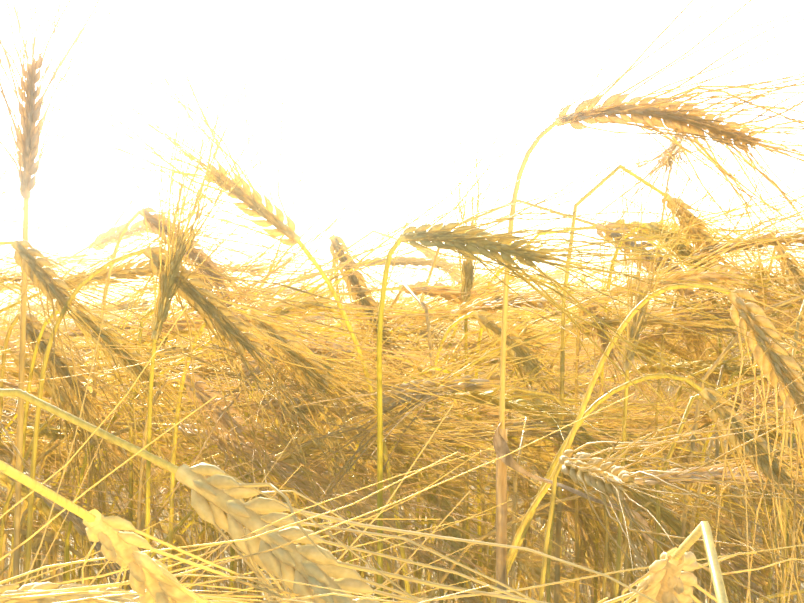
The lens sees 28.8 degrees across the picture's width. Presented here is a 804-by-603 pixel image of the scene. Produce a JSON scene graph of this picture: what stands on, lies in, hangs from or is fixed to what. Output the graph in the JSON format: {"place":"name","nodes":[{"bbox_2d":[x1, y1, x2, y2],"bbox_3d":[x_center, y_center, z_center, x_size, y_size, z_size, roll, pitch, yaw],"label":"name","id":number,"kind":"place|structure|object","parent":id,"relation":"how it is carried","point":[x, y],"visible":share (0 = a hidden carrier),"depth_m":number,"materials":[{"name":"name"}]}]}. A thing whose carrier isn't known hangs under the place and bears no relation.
{"place":"outdoors","nodes":[
{"label":"outdoors","id":0,"kind":"place"},
{"bbox_2d":[0,0,803,334],"label":"sky","id":1,"kind":"structure","parent":0,"point":[396,58],"materials":[{"name":"white"}]},
{"label":"field","id":2,"kind":"structure","parent":0,"visible":0},
{"bbox_2d":[0,0,118,588],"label":"barley plant","id":3,"kind":"object","parent":2,"relation":"on","point":[27,143],"visible":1,"depth_m":0.89,"materials":[{"name":"plant"}]},
{"bbox_2d":[0,240,329,558],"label":"barley","id":4,"kind":"object","parent":2,"relation":"on","point":[38,273],"visible":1,"depth_m":0.87,"materials":[{"name":"plant"}]},
{"bbox_2d":[0,313,358,589],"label":"barley","id":5,"kind":"object","parent":2,"relation":"on","point":[59,360],"visible":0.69,"depth_m":0.99,"materials":[{"name":"plant"}]},
{"bbox_2d":[11,296,352,594],"bbox_3d":[-0.172,0.467,0.983,0.304,0.938,0.163,-1,-2,32],"label":"barley","id":6,"kind":"object","parent":2,"relation":"on","point":[137,369],"visible":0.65,"depth_m":0.94,"materials":[{"name":"plant"}]},
{"bbox_2d":[0,0,410,602],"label":"barley plant","id":7,"kind":"object","parent":2,"relation":"on","point":[248,198],"visible":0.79,"depth_m":0.92,"materials":[{"name":"plant"}]},
{"bbox_2d":[109,0,324,556],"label":"barley","id":8,"kind":"object","parent":2,"relation":"on","point":[174,257],"visible":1,"depth_m":0.85,"materials":[{"name":"plant"}]},
{"bbox_2d":[84,198,465,584],"bbox_3d":[-0.082,0.432,1.034,0.270,1.011,0.128,-1,-2,30],"label":"barley","id":9,"kind":"object","parent":2,"relation":"on","point":[152,221],"visible":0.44,"depth_m":1.04,"materials":[{"name":"plant"}]},
{"bbox_2d":[0,351,574,597],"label":"barley","id":10,"kind":"object","parent":2,"relation":"on","point":[51,533],"visible":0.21,"depth_m":1.06,"materials":[{"name":"plant"}]},
{"bbox_2d":[24,246,557,599],"bbox_3d":[-0.143,0.451,0.852,0.452,0.963,0.106,0,-2,1],"label":"barley","id":11,"kind":"object","parent":2,"relation":"on","point":[208,306],"visible":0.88,"depth_m":0.86,"materials":[{"name":"plant"}]},
{"bbox_2d":[136,373,492,599],"bbox_3d":[-0.095,0.488,0.918,0.298,0.893,0.118,0,-2,1],"label":"barley","id":12,"kind":"object","parent":2,"relation":"on","point":[224,423],"visible":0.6,"depth_m":0.92,"materials":[{"name":"plant"}]},
{"bbox_2d":[168,307,575,602],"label":"barley","id":13,"kind":"object","parent":2,"relation":"on","point":[325,376],"visible":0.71,"depth_m":0.91,"materials":[{"name":"plant"}]},
{"bbox_2d":[0,28,803,602],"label":"plants","id":14,"kind":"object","parent":2,"relation":"on","point":[310,562],"visible":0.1,"depth_m":1.01,"materials":[{"name":"plant"}]},
{"bbox_2d":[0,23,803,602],"bbox_3d":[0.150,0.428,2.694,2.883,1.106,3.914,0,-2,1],"label":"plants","id":15,"kind":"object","parent":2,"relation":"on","point":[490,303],"visible":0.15,"depth_m":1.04,"materials":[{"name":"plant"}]},
{"bbox_2d":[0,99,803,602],"bbox_3d":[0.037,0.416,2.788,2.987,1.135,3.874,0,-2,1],"label":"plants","id":16,"kind":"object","parent":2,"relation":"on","point":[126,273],"visible":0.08,"depth_m":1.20,"materials":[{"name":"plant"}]},
{"bbox_2d":[0,164,803,602],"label":"plants","id":17,"kind":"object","parent":2,"relation":"on","point":[480,381],"visible":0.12,"depth_m":1.07,"materials":[{"name":"plant"}]},
{"bbox_2d":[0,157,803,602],"bbox_3d":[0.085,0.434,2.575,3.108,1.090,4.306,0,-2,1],"label":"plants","id":18,"kind":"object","parent":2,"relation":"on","point":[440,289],"visible":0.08,"depth_m":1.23,"materials":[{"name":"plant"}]},
{"bbox_2d":[0,159,803,602],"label":"plants","id":19,"kind":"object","parent":2,"relation":"on","point":[158,579],"visible":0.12,"depth_m":1.02,"materials":[{"name":"plant"}]},
{"bbox_2d":[297,235,519,594],"bbox_3d":[0.011,0.445,1.171,0.217,0.992,0.122,0,-2,-16],"label":"barley","id":20,"kind":"object","parent":2,"relation":"on","point":[350,280],"visible":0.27,"depth_m":1.19,"materials":[{"name":"plant"}]},
{"bbox_2d":[273,351,588,599],"bbox_3d":[0.025,0.484,0.980,0.187,0.905,0.104,1,-2,-30],"label":"barley","id":21,"kind":"object","parent":2,"relation":"on","point":[291,410],"visible":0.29,"depth_m":0.98,"materials":[{"name":"plant"}]},
{"bbox_2d":[406,55,559,602],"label":"barley plant","id":22,"kind":"object","parent":2,"relation":"on","point":[467,272],"visible":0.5,"depth_m":1.18,"materials":[{"name":"plant"}]},
{"bbox_2d":[413,286,735,596],"bbox_3d":[0.122,0.466,1.078,0.240,0.947,0.112,-1,-2,30],"label":"barley","id":23,"kind":"object","parent":2,"relation":"on","point":[490,326],"visible":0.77,"depth_m":1.08,"materials":[{"name":"plant"}]},
{"bbox_2d":[377,49,803,601],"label":"barley","id":24,"kind":"object","parent":2,"relation":"on","point":[474,239],"visible":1,"depth_m":0.78,"materials":[{"name":"plant"}]},
{"bbox_2d":[508,291,729,602],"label":"barley","id":25,"kind":"object","parent":2,"relation":"on","point":[603,347],"visible":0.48,"depth_m":1.13,"materials":[{"name":"plant"}]},
{"bbox_2d":[491,283,803,602],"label":"barley","id":26,"kind":"object","parent":2,"relation":"on","point":[790,395],"visible":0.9,"depth_m":0.78,"materials":[{"name":"plant"}]},
{"bbox_2d":[493,0,803,602],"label":"barley plant","id":27,"kind":"object","parent":2,"relation":"on","point":[692,123],"visible":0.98,"depth_m":0.80,"materials":[{"name":"plant"}]},
{"bbox_2d":[507,373,803,602],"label":"barley","id":28,"kind":"object","parent":2,"relation":"on","point":[710,399],"visible":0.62,"depth_m":0.83,"materials":[{"name":"plant"}]},
{"bbox_2d":[540,77,789,487],"bbox_3d":[0.267,0.377,1.430,0.231,1.142,0.242,-1,-2,35],"label":"barley plant","id":29,"kind":"object","parent":2,"relation":"on","point":[664,156],"visible":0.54,"depth_m":1.46,"materials":[{"name":"plant"}]},
{"bbox_2d":[539,312,803,602],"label":"barley","id":30,"kind":"object","parent":2,"relation":"on","point":[602,475],"visible":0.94,"depth_m":0.70,"materials":[{"name":"plant"}]},
{"bbox_2d":[595,49,764,602],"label":"barley plant","id":31,"kind":"object","parent":2,"relation":"on","point":[637,320],"visible":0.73,"depth_m":0.95,"materials":[{"name":"plant"}]},
{"bbox_2d":[594,199,803,602],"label":"barley","id":32,"kind":"object","parent":2,"relation":"on","point":[650,225],"visible":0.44,"depth_m":1.23,"materials":[{"name":"plant"}]},
{"bbox_2d":[756,589,803,602],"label":"barley","id":33,"kind":"object","parent":2,"relation":"on","point":[763,599],"visible":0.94,"depth_m":0.82,"materials":[{"name":"plant"}]},
{"bbox_2d":[764,245,803,602],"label":"barley","id":34,"kind":"object","parent":2,"relation":"on","point":[793,270],"visible":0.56,"depth_m":1.23,"materials":[{"name":"plant"}]}
]}

